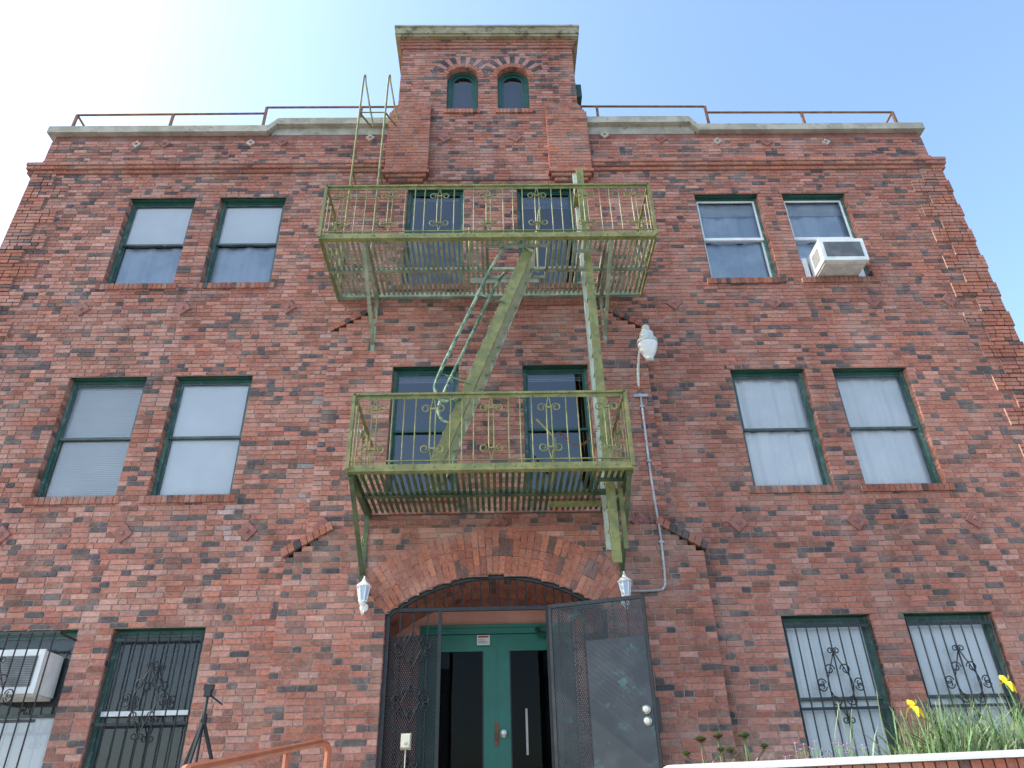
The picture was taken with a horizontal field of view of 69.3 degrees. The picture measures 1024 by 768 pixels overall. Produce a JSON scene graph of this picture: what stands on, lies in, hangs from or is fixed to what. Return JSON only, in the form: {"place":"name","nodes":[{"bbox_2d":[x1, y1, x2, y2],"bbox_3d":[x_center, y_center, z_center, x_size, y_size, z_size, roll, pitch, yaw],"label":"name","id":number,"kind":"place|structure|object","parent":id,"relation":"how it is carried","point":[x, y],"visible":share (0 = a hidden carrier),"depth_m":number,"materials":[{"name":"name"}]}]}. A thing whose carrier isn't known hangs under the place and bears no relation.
{"place":"outdoors","nodes":[
{"label":"outdoors","id":0,"kind":"place"},
{"bbox_2d":[0,0,1023,342],"label":"sky","id":1,"kind":"structure","parent":0,"point":[955,68],"materials":[{"name":"blue"}]},
{"label":"ground","id":2,"kind":"structure","parent":0,"visible":0},
{"bbox_2d":[33,79,960,630],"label":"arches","id":3,"kind":"structure","parent":2,"relation":"on","point":[507,83],"depth_m":14.65,"materials":[{"name":"brick"}]},
{"bbox_2d":[0,39,1023,767],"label":"brick walls","id":4,"kind":"structure","parent":2,"relation":"on","point":[294,643],"depth_m":9.88,"materials":[{"name":"red brick"}]},
{"bbox_2d":[0,629,76,767],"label":"window security bars","id":5,"kind":"object","parent":4,"relation":"attached to","point":[30,633],"depth_m":7.76,"materials":[{"name":"black metal"}]},
{"bbox_2d":[0,630,77,767],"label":"sash window","id":6,"kind":"structure","parent":4,"relation":"attached to","point":[36,741],"depth_m":8.08,"materials":[{"name":"glass"}]},
{"bbox_2d":[0,649,63,702],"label":"air conditioner","id":7,"kind":"object","parent":6,"relation":"attached to","point":[50,678],"visible":0.91,"depth_m":7.92,"materials":[{"name":"white paint"}]},
{"bbox_2d":[36,378,146,496],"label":"sash window","id":8,"kind":"structure","parent":4,"relation":"attached to","point":[88,454],"depth_m":9.82,"materials":[{"name":"glass"}]},
{"bbox_2d":[82,631,204,767],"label":"window security bars","id":9,"kind":"object","parent":4,"relation":"attached to","point":[132,712],"depth_m":8.04,"materials":[{"name":"black metal"}]},
{"bbox_2d":[84,627,205,767],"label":"sash window","id":10,"kind":"structure","parent":4,"relation":"attached to","point":[140,749],"depth_m":8.20,"materials":[{"name":"glass"}]},
{"bbox_2d":[107,199,195,283],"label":"sash window","id":11,"kind":"structure","parent":4,"relation":"attached to","point":[150,248],"depth_m":11.61,"materials":[{"name":"glass"}]},
{"bbox_2d":[151,376,252,495],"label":"sash window","id":12,"kind":"structure","parent":4,"relation":"attached to","point":[201,447],"depth_m":9.85,"materials":[{"name":"glass"}]},
{"bbox_2d":[203,198,285,282],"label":"sash window","id":13,"kind":"structure","parent":4,"relation":"attached to","point":[245,243],"depth_m":11.63,"materials":[{"name":"glass"}]},
{"bbox_2d":[356,576,370,614],"bbox_3d":[-1.679,2.390,8.376,0.170,0.432,0.223,-1,-31,-1],"label":"wall lantern","id":14,"kind":"object","parent":4,"relation":"attached to","point":[363,587],"depth_m":8.34,"materials":[{"name":"white paint"}]},
{"bbox_2d":[386,367,457,491],"bbox_3d":[-1.172,0.852,10.192,0.910,1.889,1.060,-1,-31,-1],"label":"sash window","id":15,"kind":"structure","parent":4,"relation":"attached to","point":[413,379],"depth_m":10.67,"materials":[{"name":"glass"}]},
{"bbox_2d":[403,189,463,284],"bbox_3d":[-1.223,-2.056,12.027,0.920,2.024,1.060,-1,-31,-1],"label":"sash window","id":16,"kind":"structure","parent":4,"relation":"attached to","point":[431,208],"depth_m":12.49,"materials":[{"name":"glass"}]},
{"bbox_2d":[447,72,477,110],"bbox_3d":[-0.891,-5.156,13.592,0.600,1.500,0.470,-1,-31,-1],"label":"arched tower window","id":17,"kind":"structure","parent":4,"relation":"attached to","point":[458,98],"depth_m":13.63,"materials":[{"name":"green paint"}]},
{"bbox_2d":[47,116,924,141],"bbox_3d":[-0.425,-1.635,17.524,15.060,0.350,11.070,-1,-31,-1],"label":"parapet coping","id":18,"kind":"object","parent":4,"relation":"on","point":[612,125],"visible":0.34,"depth_m":12.81,"materials":[{"name":"concrete"}]},
{"bbox_2d":[71,105,897,125],"bbox_3d":[-0.420,-3.839,14.567,14.680,0.770,3.410,-1,-31,-1],"label":"roof railing","id":19,"kind":"object","parent":18,"relation":"on","point":[264,113],"visible":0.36,"depth_m":13.29,"materials":[{"name":"metal"}]},
{"bbox_2d":[317,74,657,582],"bbox_3d":[-0.320,-1.776,10.415,4.520,8.967,1.392,-1,-31,-1],"label":"fire escape","id":20,"kind":"object","parent":4,"relation":"attached to","point":[440,468],"visible":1,"depth_m":9.62,"materials":[{"name":"green metal"}]},
{"bbox_2d":[394,24,581,104],"bbox_3d":[-0.454,-5.590,14.887,3.530,1.160,2.750,-1,-31,-1],"label":"tower roof cap","id":21,"kind":"object","parent":4,"relation":"on","point":[491,32],"visible":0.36,"depth_m":13.95,"materials":[{"name":"concrete"}]},
{"bbox_2d":[389,598,593,767],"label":"entrance double door","id":22,"kind":"structure","parent":4,"relation":"in","point":[494,701],"depth_m":9.01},
{"bbox_2d":[0,131,984,543],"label":"diamond tiles","id":23,"kind":"object","parent":4,"relation":"attached to","point":[248,529],"visible":0.98,"depth_m":10.66,"materials":[{"name":"ceramic"}]},
{"bbox_2d":[498,72,528,110],"bbox_3d":[0.018,-5.168,13.611,0.600,1.500,0.470,-1,-31,-1],"label":"arched tower window","id":24,"kind":"structure","parent":4,"relation":"attached to","point":[510,97],"depth_m":13.66,"materials":[{"name":"green paint"}]},
{"bbox_2d":[517,189,579,283],"bbox_3d":[0.551,-2.078,12.065,0.930,2.024,1.060,-1,-31,-1],"label":"sash window","id":25,"kind":"structure","parent":4,"relation":"attached to","point":[529,208],"depth_m":12.52,"materials":[{"name":"glass"}]},
{"bbox_2d":[522,365,595,489],"bbox_3d":[0.607,0.829,10.230,0.910,1.889,1.060,-1,-31,-1],"label":"sash window","id":26,"kind":"structure","parent":4,"relation":"attached to","point":[553,378],"depth_m":10.71,"materials":[{"name":"glass"}]},
{"bbox_2d":[617,571,631,608],"bbox_3d":[1.290,2.353,8.440,0.170,0.432,0.223,-1,-31,-1],"label":"wall lantern","id":27,"kind":"object","parent":4,"relation":"attached to","point":[624,581],"depth_m":8.40,"materials":[{"name":"white paint"}]},
{"bbox_2d":[637,325,657,386],"bbox_3d":[1.782,-0.348,10.064,0.273,0.953,0.479,25,-40,-36],"label":"security light","id":28,"kind":"object","parent":4,"relation":"attached to","point":[647,342],"visible":1,"depth_m":10.00,"materials":[{"name":"white paint"}]},
{"bbox_2d":[631,393,665,592],"bbox_3d":[1.538,1.265,9.273,0.640,2.729,0.193,-1,-31,-1],"label":"electrical conduit","id":29,"kind":"object","parent":4,"relation":"attached to","point":[648,461],"visible":0.97,"depth_m":9.17,"materials":[{"name":"grey metal"}]},
{"bbox_2d":[694,195,775,277],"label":"sash window","id":30,"kind":"structure","parent":4,"relation":"attached to","point":[734,238],"depth_m":11.85,"materials":[{"name":"glass"}]},
{"bbox_2d":[730,369,830,485],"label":"sash window","id":31,"kind":"structure","parent":4,"relation":"attached to","point":[781,438],"depth_m":10.03,"materials":[{"name":"glass"}]},
{"bbox_2d":[782,194,868,276],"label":"sash window","id":32,"kind":"structure","parent":4,"relation":"attached to","point":[813,218],"depth_m":12.08,"materials":[{"name":"glass"}]},
{"bbox_2d":[801,258,865,276],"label":"ac side panels","id":33,"kind":"object","parent":32,"relation":"attached to","point":[806,267],"visible":0.36,"depth_m":11.38,"materials":[{"name":"white paint"}]},
{"bbox_2d":[808,238,869,276],"bbox_3d":[4.928,-1.886,11.203,0.676,0.438,0.460,-1,-31,-1],"label":"air conditioner","id":34,"kind":"object","parent":32,"relation":"in","point":[835,257],"visible":0.96,"depth_m":11.04,"materials":[{"name":"white paint"}]},
{"bbox_2d":[782,618,897,757],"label":"window security bars","id":35,"kind":"object","parent":4,"relation":"attached to","point":[846,708],"depth_m":8.21,"materials":[{"name":"black metal"}]},
{"bbox_2d":[781,614,899,758],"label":"sash window","id":36,"kind":"structure","parent":4,"relation":"attached to","point":[833,678],"depth_m":8.35,"materials":[{"name":"glass"}]},
{"bbox_2d":[832,368,940,483],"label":"sash window","id":37,"kind":"structure","parent":4,"relation":"attached to","point":[888,438],"depth_m":10.06,"materials":[{"name":"glass"}]},
{"bbox_2d":[903,612,1023,748],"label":"sash window","id":38,"kind":"structure","parent":4,"relation":"attached to","point":[945,660],"depth_m":8.48,"materials":[{"name":"glass"}]},
{"bbox_2d":[905,616,1023,749],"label":"window security bars","id":39,"kind":"object","parent":4,"relation":"attached to","point":[958,649],"depth_m":8.32,"materials":[{"name":"black metal"}]},
{"bbox_2d":[664,749,1023,767],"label":"brick planter wall","id":40,"kind":"structure","parent":2,"relation":"on","point":[997,759],"depth_m":4.21,"materials":[{"name":"brick"}]},
{"bbox_2d":[680,735,727,763],"bbox_3d":[1.166,2.288,4.457,0.295,0.314,0.147,-1,-31,-1],"label":"aeonium plant","id":41,"kind":"object","parent":40,"relation":"on","point":[701,739],"visible":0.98,"depth_m":4.48,"materials":[{"name":"green plant"}]},
{"bbox_2d":[711,732,726,762],"bbox_3d":[1.294,2.335,4.566,0.122,0.341,0.123,-1,-31,-1],"label":"aeonium plant","id":42,"kind":"object","parent":40,"relation":"on","point":[717,735],"visible":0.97,"depth_m":4.62,"materials":[{"name":"green plant"}]},
{"bbox_2d":[725,731,768,761],"bbox_3d":[1.445,2.297,4.503,0.295,0.334,0.147,-1,-31,-1],"label":"aeonium plant","id":43,"kind":"object","parent":40,"relation":"on","point":[744,736],"visible":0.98,"depth_m":4.53,"materials":[{"name":"green plant"}]},
{"bbox_2d":[780,740,866,766],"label":"purple flowers","id":44,"kind":"object","parent":40,"relation":"on","point":[838,744],"visible":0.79,"depth_m":4.53,"materials":[{"name":"green plant"}]},
{"bbox_2d":[695,692,1023,762],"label":"grass","id":45,"kind":"structure","parent":40,"relation":"on","point":[984,741],"depth_m":4.64,"materials":[{"name":"green plant"}]},
{"bbox_2d":[834,691,1023,756],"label":"weed stalks","id":46,"kind":"object","parent":40,"relation":"on","point":[895,729],"visible":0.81,"depth_m":4.59,"materials":[{"name":"green plant"}]},
{"bbox_2d":[906,700,973,760],"bbox_3d":[2.580,2.145,4.435,0.356,0.473,0.168,-1,-31,-1],"label":"yellow iris","id":47,"kind":"object","parent":40,"relation":"on","point":[917,710],"visible":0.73,"depth_m":4.45,"materials":[{"name":"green plant"}]},
{"bbox_2d":[998,675,1023,741],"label":"yellow iris","id":48,"kind":"object","parent":40,"relation":"on","point":[1003,679],"visible":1,"depth_m":4.55,"materials":[{"name":"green plant"}]},
{"bbox_3d":[-2.106,4.085,5.040,10.500,1.500,6.300,-1,-31,-1],"label":"entrance","id":49,"kind":"object","parent":2,"relation":"on","visible":0},
{"bbox_2d":[183,684,222,764],"bbox_3d":[-2.895,3.436,6.705,0.748,1.374,0.657,-1,-31,-1],"label":"camera tripod","id":50,"kind":"object","parent":49,"relation":"on","point":[208,689],"visible":1,"depth_m":6.92,"materials":[{"name":"black metal"}]},
{"bbox_2d":[182,738,331,767],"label":"orange handrail","id":51,"kind":"object","parent":49,"relation":"on","point":[285,751],"visible":1,"depth_m":3.89,"materials":[{"name":"orange metal"}]},
{"bbox_2d":[400,733,411,767],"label":"intercom box","id":52,"kind":"object","parent":49,"relation":"on","point":[405,745],"visible":1,"depth_m":7.69,"materials":[{"name":"beige plastic"}]},
{"bbox_2d":[376,576,663,767],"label":"security gate","id":53,"kind":"structure","parent":49,"relation":"on","point":[624,719],"depth_m":7.92,"materials":[{"name":"black metal"}]}
]}

